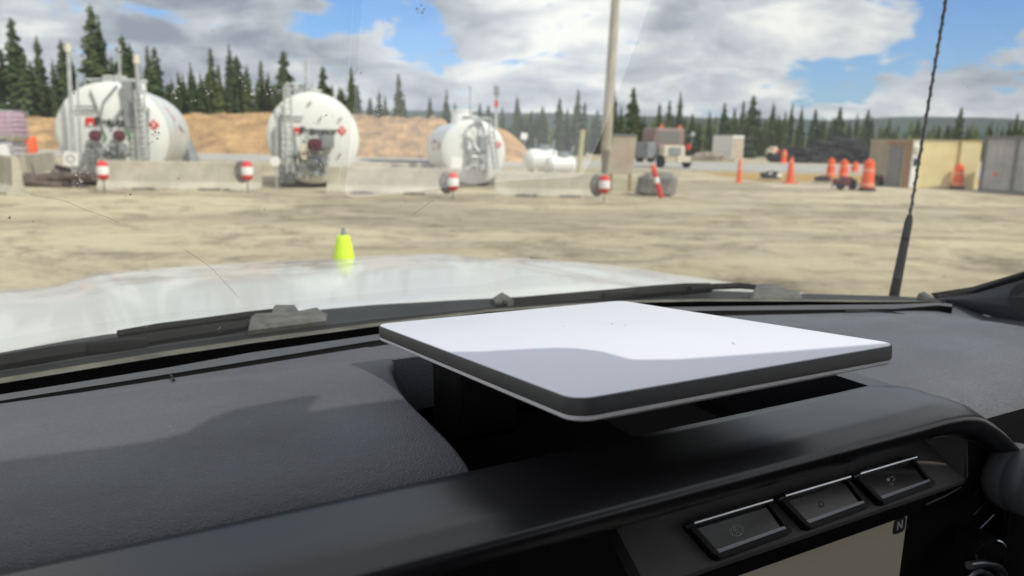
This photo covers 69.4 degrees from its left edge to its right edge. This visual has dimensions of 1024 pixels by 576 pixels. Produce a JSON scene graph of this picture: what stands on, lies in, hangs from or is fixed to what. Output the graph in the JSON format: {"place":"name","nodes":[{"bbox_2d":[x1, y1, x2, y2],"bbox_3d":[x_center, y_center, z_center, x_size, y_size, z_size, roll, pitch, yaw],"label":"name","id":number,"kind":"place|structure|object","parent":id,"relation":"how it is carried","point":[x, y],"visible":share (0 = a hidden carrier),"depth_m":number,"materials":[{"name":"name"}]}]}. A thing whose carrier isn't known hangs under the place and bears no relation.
{"place":"outdoors","nodes":[
{"label":"outdoors","id":0,"kind":"place"},
{"bbox_2d":[38,150,980,175],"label":"road","id":1,"kind":"structure","parent":0,"point":[636,164],"depth_m":67.07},
{"bbox_2d":[634,125,694,167],"bbox_3d":[12.708,-11.794,61.587,4.130,3.450,4.175,-2,12,-18],"label":"heavy truck","id":2,"kind":"object","parent":1,"relation":"on","point":[661,143],"visible":1,"depth_m":60.42,"materials":[{"name":"grey"}]},
{"bbox_2d":[0,153,1023,296],"bbox_3d":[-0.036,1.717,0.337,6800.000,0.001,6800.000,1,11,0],"label":"ground","id":3,"kind":"structure","parent":0,"point":[699,224],"depth_m":15.13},
{"bbox_2d":[0,155,30,195],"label":"concrete barrier","id":4,"kind":"object","parent":3,"relation":"on","point":[11,181],"visible":0.99,"depth_m":20.99,"materials":[{"name":"concrete"}]},
{"bbox_2d":[0,16,38,110],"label":"spruce","id":5,"kind":"object","parent":3,"relation":"on","point":[14,50],"visible":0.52,"depth_m":95.40,"materials":[{"name":"green plant"}]},
{"bbox_2d":[11,52,45,117],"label":"spruce","id":6,"kind":"object","parent":3,"relation":"on","point":[28,101],"visible":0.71,"depth_m":95.31,"materials":[{"name":"green plant"}]},
{"bbox_2d":[24,136,37,153],"bbox_3d":[-19.210,-5.262,29.619,0.900,1.631,0.600,1,11,0],"label":"orange drum","id":7,"kind":"object","parent":3,"relation":"on","point":[32,144],"visible":0.27,"depth_m":29.39,"materials":[{"name":"red paint"}]},
{"bbox_2d":[19,152,56,174],"bbox_3d":[-18.244,-4.714,28.569,0.616,1.000,5.156,-3,12,-21],"label":"concrete barrier","id":8,"kind":"object","parent":3,"relation":"on","point":[40,162],"visible":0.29,"depth_m":27.82,"materials":[{"name":"concrete"}]},
{"bbox_2d":[30,35,51,117],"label":"spruce","id":9,"kind":"object","parent":3,"relation":"on","point":[41,78],"visible":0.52,"depth_m":103.76,"materials":[{"name":"green plant"}]},
{"bbox_2d":[48,60,61,117],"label":"spruce","id":10,"kind":"object","parent":3,"relation":"on","point":[54,93],"visible":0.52,"depth_m":97.60,"materials":[{"name":"green plant"}]},
{"bbox_2d":[22,164,97,187],"bbox_3d":[-15.333,-3.816,25.800,3.378,0.991,3.334,1,11,0],"label":"timber heap","id":11,"kind":"object","parent":3,"relation":"on","point":[61,176],"visible":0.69,"depth_m":24.35,"materials":[{"name":"wood"}]},
{"bbox_2d":[54,41,75,106],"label":"spruce","id":12,"kind":"object","parent":3,"relation":"on","point":[61,67],"visible":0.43,"depth_m":97.81,"materials":[{"name":"green plant"}]},
{"bbox_2d":[63,151,77,187],"bbox_3d":[-14.467,-3.899,24.343,0.488,1.182,0.112,0,11,-8],"label":"sign","id":13,"kind":"object","parent":3,"relation":"on","point":[70,159],"visible":1,"depth_m":24.24,"materials":[{"name":"white plastic"}]},
{"bbox_2d":[77,4,113,84],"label":"spruce","id":14,"kind":"object","parent":3,"relation":"on","point":[93,64],"visible":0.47,"depth_m":94.59,"materials":[{"name":"green plant"}]},
{"bbox_2d":[96,160,108,192],"bbox_3d":[-12.465,-3.401,22.559,0.351,0.975,0.351,1,11,0],"label":"round marker","id":15,"kind":"object","parent":3,"relation":"on","point":[102,169],"visible":1,"depth_m":22.41,"materials":[{"name":"red paint"}]},
{"bbox_2d":[111,34,134,78],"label":"spruce","id":16,"kind":"object","parent":3,"relation":"on","point":[126,65],"visible":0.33,"depth_m":92.19,"materials":[{"name":"green plant"}]},
{"bbox_2d":[55,43,199,184],"bbox_3d":[-14.532,-6.501,28.632,3.948,4.843,8.844,-2,12,-18],"label":"fuel tank","id":17,"kind":"object","parent":3,"relation":"on","point":[116,117],"visible":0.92,"depth_m":24.97,"materials":[{"name":"metal"}]},
{"bbox_2d":[7,112,271,153],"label":"earth bank","id":18,"kind":"structure","parent":3,"relation":"on","point":[224,132],"depth_m":83.03,"materials":[{"name":"soil"}]},
{"bbox_2d":[142,44,151,92],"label":"spruce","id":19,"kind":"object","parent":3,"relation":"on","point":[146,71],"visible":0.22,"depth_m":102.82,"materials":[{"name":"green plant"}]},
{"bbox_2d":[146,46,170,99],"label":"spruce","id":20,"kind":"object","parent":3,"relation":"on","point":[156,87],"visible":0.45,"depth_m":96.36,"materials":[{"name":"green plant"}]},
{"bbox_2d":[96,160,262,190],"bbox_3d":[-10.851,-3.685,24.293,5.030,0.930,0.618,-1,11,-10],"label":"concrete barrier","id":21,"kind":"object","parent":3,"relation":"on","point":[162,175],"visible":0.99,"depth_m":24.13,"materials":[{"name":"concrete"}]},
{"bbox_2d":[174,72,185,114],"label":"spruce","id":22,"kind":"object","parent":3,"relation":"on","point":[180,105],"visible":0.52,"depth_m":95.59,"materials":[{"name":"green plant"}]},
{"bbox_2d":[185,64,198,113],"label":"spruce","id":23,"kind":"object","parent":3,"relation":"on","point":[191,95],"visible":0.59,"depth_m":95.93,"materials":[{"name":"green plant"}]},
{"bbox_2d":[196,86,209,113],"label":"spruce","id":24,"kind":"object","parent":3,"relation":"on","point":[202,107],"visible":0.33,"depth_m":100.42,"materials":[{"name":"green plant"}]},
{"bbox_2d":[205,76,214,113],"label":"spruce","id":25,"kind":"object","parent":3,"relation":"on","point":[209,101],"visible":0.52,"depth_m":101.50,"materials":[{"name":"green plant"}]},
{"bbox_2d":[205,47,216,109],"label":"spruce","id":26,"kind":"object","parent":3,"relation":"on","point":[211,74],"visible":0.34,"depth_m":102.81,"materials":[{"name":"green plant"}]},
{"bbox_2d":[212,65,229,113],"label":"spruce","id":27,"kind":"object","parent":3,"relation":"on","point":[220,103],"visible":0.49,"depth_m":94.37,"materials":[{"name":"green plant"}]},
{"bbox_2d":[223,43,242,113],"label":"spruce","id":28,"kind":"object","parent":3,"relation":"on","point":[230,82],"visible":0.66,"depth_m":102.33,"materials":[{"name":"green plant"}]},
{"bbox_2d":[232,56,252,104],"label":"spruce","id":29,"kind":"object","parent":3,"relation":"on","point":[237,66],"visible":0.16,"depth_m":105.42,"materials":[{"name":"green plant"}]},
{"bbox_2d":[234,160,252,192],"bbox_3d":[-8.550,-3.561,23.672,0.621,1.022,0.367,8,13,32],"label":"round marker","id":30,"kind":"object","parent":3,"relation":"on","point":[243,171],"visible":1,"depth_m":23.54,"materials":[{"name":"red paint"}]},
{"bbox_2d":[240,66,254,113],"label":"spruce","id":31,"kind":"object","parent":3,"relation":"on","point":[247,99],"visible":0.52,"depth_m":103.53,"materials":[{"name":"green plant"}]},
{"bbox_2d":[255,59,265,112],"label":"spruce","id":32,"kind":"object","parent":3,"relation":"on","point":[260,92],"visible":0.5,"depth_m":105.82,"materials":[{"name":"green plant"}]},
{"bbox_2d":[262,72,272,111],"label":"spruce","id":33,"kind":"object","parent":3,"relation":"on","point":[268,97],"visible":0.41,"depth_m":104.62,"materials":[{"name":"green plant"}]},
{"bbox_2d":[269,83,279,112],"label":"spruce","id":34,"kind":"object","parent":3,"relation":"on","point":[275,102],"visible":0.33,"depth_m":97.81,"materials":[{"name":"green plant"}]},
{"bbox_2d":[272,50,294,103],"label":"spruce","id":35,"kind":"object","parent":3,"relation":"on","point":[283,77],"visible":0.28,"depth_m":101.26,"materials":[{"name":"green plant"}]},
{"bbox_2d":[266,59,358,186],"bbox_3d":[-7.945,-6.307,28.946,3.216,4.595,7.116,-2,12,-18],"label":"fuel tank","id":36,"kind":"object","parent":3,"relation":"on","point":[295,135],"visible":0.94,"depth_m":26.18,"materials":[{"name":"metal"}]},
{"bbox_2d":[316,65,331,94],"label":"spruce","id":37,"kind":"object","parent":3,"relation":"on","point":[324,88],"visible":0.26,"depth_m":115.92,"materials":[{"name":"green plant"}]},
{"bbox_2d":[345,67,354,113],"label":"spruce","id":38,"kind":"object","parent":3,"relation":"on","point":[351,93],"visible":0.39,"depth_m":121.22,"materials":[{"name":"green plant"}]},
{"bbox_2d":[351,85,362,113],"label":"spruce","id":39,"kind":"object","parent":3,"relation":"on","point":[357,106],"visible":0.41,"depth_m":117.91,"materials":[{"name":"green plant"}]},
{"bbox_2d":[326,166,456,195],"bbox_3d":[-3.971,-3.552,24.481,4.238,0.880,0.616,1,11,-1],"label":"concrete barrier","id":40,"kind":"object","parent":3,"relation":"on","point":[379,180],"visible":0.97,"depth_m":24.34,"materials":[{"name":"concrete"}]},
{"bbox_2d":[351,162,434,167],"bbox_3d":[-5.178,-5.040,32.146,3.654,0.800,0.619,-1,11,-10],"label":"concrete barrier","id":41,"kind":"object","parent":3,"relation":"on","point":[407,165],"visible":0.15,"depth_m":32.01,"materials":[{"name":"concrete"}]},
{"bbox_2d":[359,158,429,162],"bbox_3d":[-7.122,-7.809,46.568,4.819,0.600,0.900,1,11,0],"label":"concrete barrier","id":42,"kind":"object","parent":3,"relation":"on","point":[398,160],"visible":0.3,"depth_m":46.33,"materials":[{"name":"grey paint"}]},
{"bbox_2d":[351,113,446,158],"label":"earth bank","id":43,"kind":"structure","parent":3,"relation":"on","point":[391,137],"depth_m":78.69,"materials":[{"name":"soil"}]},
{"bbox_2d":[393,73,404,116],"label":"spruce","id":44,"kind":"object","parent":3,"relation":"on","point":[398,100],"visible":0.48,"depth_m":113.47,"materials":[{"name":"green plant"}]},
{"bbox_2d":[442,89,450,123],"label":"spruce","id":45,"kind":"object","parent":3,"relation":"on","point":[446,111],"visible":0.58,"depth_m":109.13,"materials":[{"name":"green plant"}]},
{"bbox_2d":[439,171,458,199],"bbox_3d":[-1.911,-3.156,22.766,0.598,0.848,0.353,8,13,32],"label":"round marker","id":46,"kind":"object","parent":3,"relation":"on","point":[448,182],"visible":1,"depth_m":22.68,"materials":[{"name":"red paint"}]},
{"bbox_2d":[426,86,504,184],"bbox_3d":[-2.348,-6.936,34.158,2.626,4.017,10.539,-1,11,-10],"label":"fuel tank","id":47,"kind":"object","parent":3,"relation":"on","point":[473,142],"visible":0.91,"depth_m":29.68,"materials":[{"name":"metal"}]},
{"bbox_2d":[494,86,498,182],"bbox_3d":[-0.706,-6.675,32.277,0.240,4.141,0.210,1,11,0],"label":"signal mast","id":48,"kind":"object","parent":3,"relation":"on","point":[496,91],"visible":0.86,"depth_m":31.97,"materials":[{"name":"metal"}]},
{"bbox_2d":[494,127,527,161],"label":"earth bank","id":49,"kind":"structure","parent":3,"relation":"on","point":[513,145],"depth_m":72.55,"materials":[{"name":"soil"}]},
{"bbox_2d":[0,0,1023,575],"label":"pickup truck","id":50,"kind":"object","parent":3,"relation":"on","point":[264,418],"visible":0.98,"depth_m":0.54,"materials":[{"name":"white paint"}]},
{"bbox_2d":[333,227,354,258],"bbox_3d":[-0.473,-0.117,2.078,0.064,0.108,0.064,1,11,0],"label":"marker cone","id":51,"kind":"object","parent":50,"relation":"on","point":[343,248],"visible":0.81,"depth_m":2.06,"materials":[{"name":"plastic"}]},
{"bbox_2d":[379,301,891,440],"bbox_3d":[0.071,0.074,0.560,0.259,0.082,0.298,-5,7,-29],"label":"satellite antenna","id":52,"kind":"object","parent":50,"relation":"on","point":[595,361],"visible":1,"depth_m":0.49,"materials":[{"name":"grey"}]},
{"bbox_2d":[511,96,522,141],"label":"spruce","id":53,"kind":"object","parent":3,"relation":"on","point":[517,129],"visible":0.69,"depth_m":108.47,"materials":[{"name":"green plant"}]},
{"bbox_2d":[526,115,532,149],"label":"spruce","id":54,"kind":"object","parent":3,"relation":"on","point":[529,140],"visible":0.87,"depth_m":126.33,"materials":[{"name":"green plant"}]},
{"bbox_2d":[524,138,556,172],"bbox_3d":[1.667,-7.225,40.873,1.962,2.106,1.212,-2,11,-14],"label":"tank","id":55,"kind":"object","parent":3,"relation":"on","point":[534,159],"visible":0.66,"depth_m":40.41,"materials":[{"name":"metal"}]},
{"bbox_2d":[537,105,545,148],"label":"spruce","id":56,"kind":"object","parent":3,"relation":"on","point":[541,134],"visible":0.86,"depth_m":110.24,"materials":[{"name":"green plant"}]},
{"bbox_2d":[495,172,604,197],"bbox_3d":[1.271,-3.453,24.743,3.666,0.800,0.616,1,11,-2],"label":"concrete barrier","id":57,"kind":"object","parent":3,"relation":"on","point":[541,184],"visible":0.98,"depth_m":24.59,"materials":[{"name":"concrete"}]},
{"bbox_2d":[551,98,564,151],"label":"spruce","id":58,"kind":"object","parent":3,"relation":"on","point":[557,136],"visible":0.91,"depth_m":124.18,"materials":[{"name":"green plant"}]},
{"bbox_2d":[545,144,575,172],"bbox_3d":[2.491,-6.457,37.852,1.595,1.798,0.918,-2,12,-18],"label":"tank","id":59,"kind":"object","parent":3,"relation":"on","point":[562,162],"visible":0.91,"depth_m":37.53,"materials":[{"name":"metal"}]},
{"bbox_2d":[562,107,569,151],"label":"spruce","id":60,"kind":"object","parent":3,"relation":"on","point":[566,138],"visible":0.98,"depth_m":114.07,"materials":[{"name":"green plant"}]},
{"bbox_2d":[569,89,583,155],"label":"spruce","id":61,"kind":"object","parent":3,"relation":"on","point":[576,126],"visible":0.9,"depth_m":110.61,"materials":[{"name":"green plant"}]},
{"bbox_2d":[576,130,584,172],"bbox_3d":[3.052,-5.939,33.471,0.445,2.404,0.350,1,11,0],"label":"marker post","id":62,"kind":"object","parent":3,"relation":"on","point":[580,151],"visible":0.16,"depth_m":33.34,"materials":[{"name":"wood"}]},
{"bbox_2d":[579,103,588,155],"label":"spruce","id":63,"kind":"object","parent":3,"relation":"on","point":[584,124],"visible":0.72,"depth_m":111.74,"materials":[{"name":"green plant"}]},
{"bbox_2d":[590,110,601,154],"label":"spruce","id":64,"kind":"object","parent":3,"relation":"on","point":[595,142],"visible":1,"depth_m":129.46,"materials":[{"name":"green plant"}]},
{"bbox_2d":[590,174,609,201],"bbox_3d":[2.761,-3.116,23.036,0.604,0.857,0.357,8,13,32],"label":"round marker","id":65,"kind":"object","parent":3,"relation":"on","point":[599,184],"visible":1,"depth_m":22.95,"materials":[{"name":"red paint"}]},
{"bbox_2d":[601,0,619,194],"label":"utility pole","id":66,"kind":"object","parent":3,"relation":"on","point":[607,128],"visible":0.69,"depth_m":25.77,"materials":[{"name":"grey paint"}]},
{"bbox_2d":[610,134,636,191],"bbox_3d":[4.178,-4.734,28.078,1.012,2.149,0.170,2,11,6],"label":"notice board","id":67,"kind":"object","parent":3,"relation":"on","point":[623,147],"visible":0.82,"depth_m":27.97,"materials":[{"name":"grey paint"}]},
{"bbox_2d":[624,88,639,133],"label":"spruce","id":68,"kind":"object","parent":3,"relation":"on","point":[631,108],"visible":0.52,"depth_m":137.09,"materials":[{"name":"green plant"}]},
{"bbox_2d":[631,103,640,141],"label":"spruce","id":69,"kind":"object","parent":3,"relation":"on","point":[636,127],"visible":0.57,"depth_m":119.75,"materials":[{"name":"green plant"}]},
{"bbox_2d":[635,169,677,195],"bbox_3d":[5.139,-3.757,26.347,1.472,0.973,0.882,4,11,12],"label":"concrete block","id":70,"kind":"object","parent":3,"relation":"on","point":[645,186],"depth_m":25.97,"materials":[{"name":"concrete"}]},
{"bbox_2d":[650,164,663,197],"bbox_3d":[4.931,-3.620,25.165,0.528,1.170,0.170,4,12,16],"label":"red stake","id":71,"kind":"object","parent":3,"relation":"on","point":[656,181],"visible":1,"depth_m":25.10,"materials":[{"name":"paint"}]},
{"bbox_2d":[674,92,683,127],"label":"spruce","id":72,"kind":"object","parent":3,"relation":"on","point":[678,120],"visible":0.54,"depth_m":123.45,"materials":[{"name":"green plant"}]},
{"bbox_2d":[687,112,693,155],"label":"spruce","id":73,"kind":"object","parent":3,"relation":"on","point":[690,131],"visible":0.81,"depth_m":132.44,"materials":[{"name":"green plant"}]},
{"bbox_2d":[704,112,711,151],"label":"spruce","id":74,"kind":"object","parent":3,"relation":"on","point":[707,140],"visible":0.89,"depth_m":119.25,"materials":[{"name":"green plant"}]},
{"bbox_2d":[718,103,729,134],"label":"spruce","id":75,"kind":"object","parent":3,"relation":"on","point":[723,126],"visible":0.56,"depth_m":122.61,"materials":[{"name":"green plant"}]},
{"bbox_2d":[712,135,744,160],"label":"box container","id":76,"kind":"object","parent":3,"relation":"on","point":[730,146],"visible":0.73,"depth_m":99.59,"materials":[{"name":"white metal"}]},
{"bbox_2d":[732,138,743,158],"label":"end door","id":77,"kind":"structure","parent":76,"relation":"in","point":[738,142],"depth_m":99.25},
{"bbox_2d":[737,101,746,148],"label":"spruce","id":78,"kind":"object","parent":3,"relation":"on","point":[742,121],"visible":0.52,"depth_m":128.80,"materials":[{"name":"green plant"}]},
{"bbox_2d":[742,96,759,158],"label":"spruce","id":79,"kind":"object","parent":3,"relation":"on","point":[751,134],"visible":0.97,"depth_m":122.74,"materials":[{"name":"green plant"}]},
{"bbox_2d":[763,103,776,156],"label":"spruce","id":80,"kind":"object","parent":3,"relation":"on","point":[770,138],"visible":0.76,"depth_m":135.37,"materials":[{"name":"green plant"}]},
{"bbox_2d":[759,171,781,179],"bbox_3d":[13.816,-6.051,39.814,1.252,0.468,0.535,-2,11,-15],"label":"equipment cart","id":81,"kind":"object","parent":3,"relation":"on","point":[770,175],"visible":1,"depth_m":39.66,"materials":[{"name":"white plastic"}]},
{"bbox_2d":[779,112,787,152],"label":"spruce","id":82,"kind":"object","parent":3,"relation":"on","point":[783,137],"visible":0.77,"depth_m":120.54,"materials":[{"name":"green plant"}]},
{"bbox_2d":[781,157,797,183],"bbox_3d":[14.299,-6.048,37.965,0.617,1.336,0.617,1,11,0],"label":"traffic cone","id":83,"kind":"object","parent":3,"relation":"on","point":[790,176],"visible":1,"depth_m":37.85,"materials":[{"name":"orange"}]},
{"bbox_2d":[786,103,795,146],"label":"spruce","id":84,"kind":"object","parent":3,"relation":"on","point":[790,126],"visible":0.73,"depth_m":124.91,"materials":[{"name":"green plant"}]},
{"bbox_2d":[768,146,827,162],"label":"timber heap","id":85,"kind":"object","parent":3,"relation":"on","point":[801,154],"visible":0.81,"depth_m":93.15,"materials":[{"name":"wood"}]},
{"bbox_2d":[795,105,803,146],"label":"spruce","id":86,"kind":"object","parent":3,"relation":"on","point":[799,136],"visible":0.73,"depth_m":127.03,"materials":[{"name":"green plant"}]},
{"bbox_2d":[806,110,820,146],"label":"spruce","id":87,"kind":"object","parent":3,"relation":"on","point":[813,135],"visible":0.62,"depth_m":140.84,"materials":[{"name":"green plant"}]},
{"bbox_2d":[807,136,869,163],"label":"timber heap","id":88,"kind":"object","parent":3,"relation":"on","point":[838,149],"visible":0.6,"depth_m":95.22,"materials":[{"name":"wood"}]},
{"bbox_2d":[835,107,845,136],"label":"spruce","id":89,"kind":"object","parent":3,"relation":"on","point":[839,123],"visible":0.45,"depth_m":133.63,"materials":[{"name":"green plant"}]},
{"bbox_2d":[831,176,856,189],"bbox_3d":[14.668,-4.650,32.849,1.174,0.578,0.536,-2,11,-15],"label":"equipment cart","id":90,"kind":"object","parent":3,"relation":"on","point":[841,182],"visible":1,"depth_m":32.71,"materials":[{"name":"red paint"}]},
{"bbox_2d":[860,110,871,147],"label":"spruce","id":91,"kind":"object","parent":3,"relation":"on","point":[867,131],"visible":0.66,"depth_m":124.05,"materials":[{"name":"green plant"}]},
{"bbox_2d":[857,159,875,190],"bbox_3d":[15.613,-4.963,32.427,0.741,1.394,0.705,-3,12,-20],"label":"traffic drum","id":92,"kind":"object","parent":3,"relation":"on","point":[867,181],"visible":0.99,"depth_m":32.25,"materials":[{"name":"orange"}]},
{"bbox_2d":[869,139,983,188],"bbox_3d":[20.540,-6.235,37.048,3.910,2.313,3.290,-1,11,-10],"label":"cream container","id":93,"kind":"object","parent":3,"relation":"on","point":[895,160],"visible":0.77,"depth_m":35.63,"materials":[{"name":"yellow metal"}]},
{"bbox_2d":[885,146,903,186],"bbox_3d":[18.741,-5.982,36.308,0.100,1.938,0.950,-1,11,-10],"label":"door","id":94,"kind":"structure","parent":93,"relation":"in","point":[895,152],"depth_m":36.27,"materials":[{"name":"metal"}]},
{"bbox_2d":[952,107,964,139],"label":"spruce","id":95,"kind":"object","parent":3,"relation":"on","point":[958,128],"visible":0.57,"depth_m":120.25,"materials":[{"name":"green plant"}]},
{"bbox_2d":[977,136,1023,194],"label":"grey container","id":96,"kind":"object","parent":3,"relation":"on","point":[1002,168],"visible":1,"depth_m":32.89,"materials":[{"name":"metal"}]},
{"bbox_3d":[-18.544,-4.469,25.186,1.153,1.048,1.157,-1,11,-10],"label":"liquid tote","id":97,"kind":"object","parent":3,"relation":"on","visible":0},
{"bbox_2d":[0,139,28,166],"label":"liquid tote","id":98,"kind":"object","parent":97,"relation":"on","point":[16,148],"visible":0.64,"depth_m":25.98,"materials":[{"name":"white plastic"}]},
{"bbox_2d":[0,109,29,138],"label":"liquid tote","id":99,"kind":"object","parent":98,"relation":"on","point":[13,124],"visible":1,"depth_m":25.61,"materials":[{"name":"plastic"}]},
{"bbox_2d":[0,0,1023,120],"label":"sky","id":100,"kind":"structure","parent":0,"point":[823,56],"materials":[{"name":"blue"}]},
{"bbox_2d":[361,110,1023,134],"bbox_3d":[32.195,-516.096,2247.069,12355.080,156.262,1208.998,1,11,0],"label":"hills","id":101,"kind":"structure","parent":0,"point":[903,123],"depth_m":2286.49,"materials":[{"name":"plant"}]},
{"bbox_2d":[691,152,735,160],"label":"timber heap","id":102,"kind":"object","parent":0,"point":[704,156],"visible":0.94,"depth_m":94.13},
{"bbox_2d":[550,130,1023,146],"bbox_3d":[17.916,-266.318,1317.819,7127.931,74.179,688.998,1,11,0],"label":"hills","id":103,"kind":"structure","parent":0,"point":[981,133],"depth_m":1357.33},
{"bbox_2d":[703,172,978,184],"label":"verge","id":104,"kind":"structure","parent":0,"point":[797,177],"depth_m":46.07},
{"bbox_2d":[826,158,834,176],"bbox_3d":[20.055,-7.592,46.511,0.546,1.172,0.546,-3,12,-20],"label":"traffic drum","id":105,"kind":"object","parent":104,"relation":"on","point":[830,171],"visible":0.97,"depth_m":46.34,"materials":[{"name":"orange"}]},
{"bbox_2d":[760,184,1007,193],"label":"track","id":106,"kind":"structure","parent":0,"point":[877,188],"depth_m":34.69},
{"bbox_2d":[950,164,964,189],"bbox_3d":[21.383,-5.334,35.422,0.648,1.206,0.616,-3,12,-20],"label":"traffic drum","id":107,"kind":"object","parent":106,"relation":"on","point":[958,180],"visible":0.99,"depth_m":35.27,"materials":[{"name":"orange"}]},
{"bbox_2d":[958,140,979,188],"bbox_3d":[21.931,-6.018,36.090,0.800,2.313,1.250,2,11,6],"label":"shipping container","id":108,"kind":"object","parent":106,"relation":"on","point":[968,152],"visible":0.52,"depth_m":35.47,"materials":[{"name":"beige metal"}]},
{"label":"field","id":109,"kind":"structure","parent":0,"visible":0},
{"bbox_2d":[364,109,1023,158],"bbox_3d":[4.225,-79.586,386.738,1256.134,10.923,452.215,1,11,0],"label":"wood","id":110,"kind":"object","parent":109,"relation":"on","point":[974,135],"visible":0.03,"depth_m":184.34,"materials":[{"name":"green wood"}]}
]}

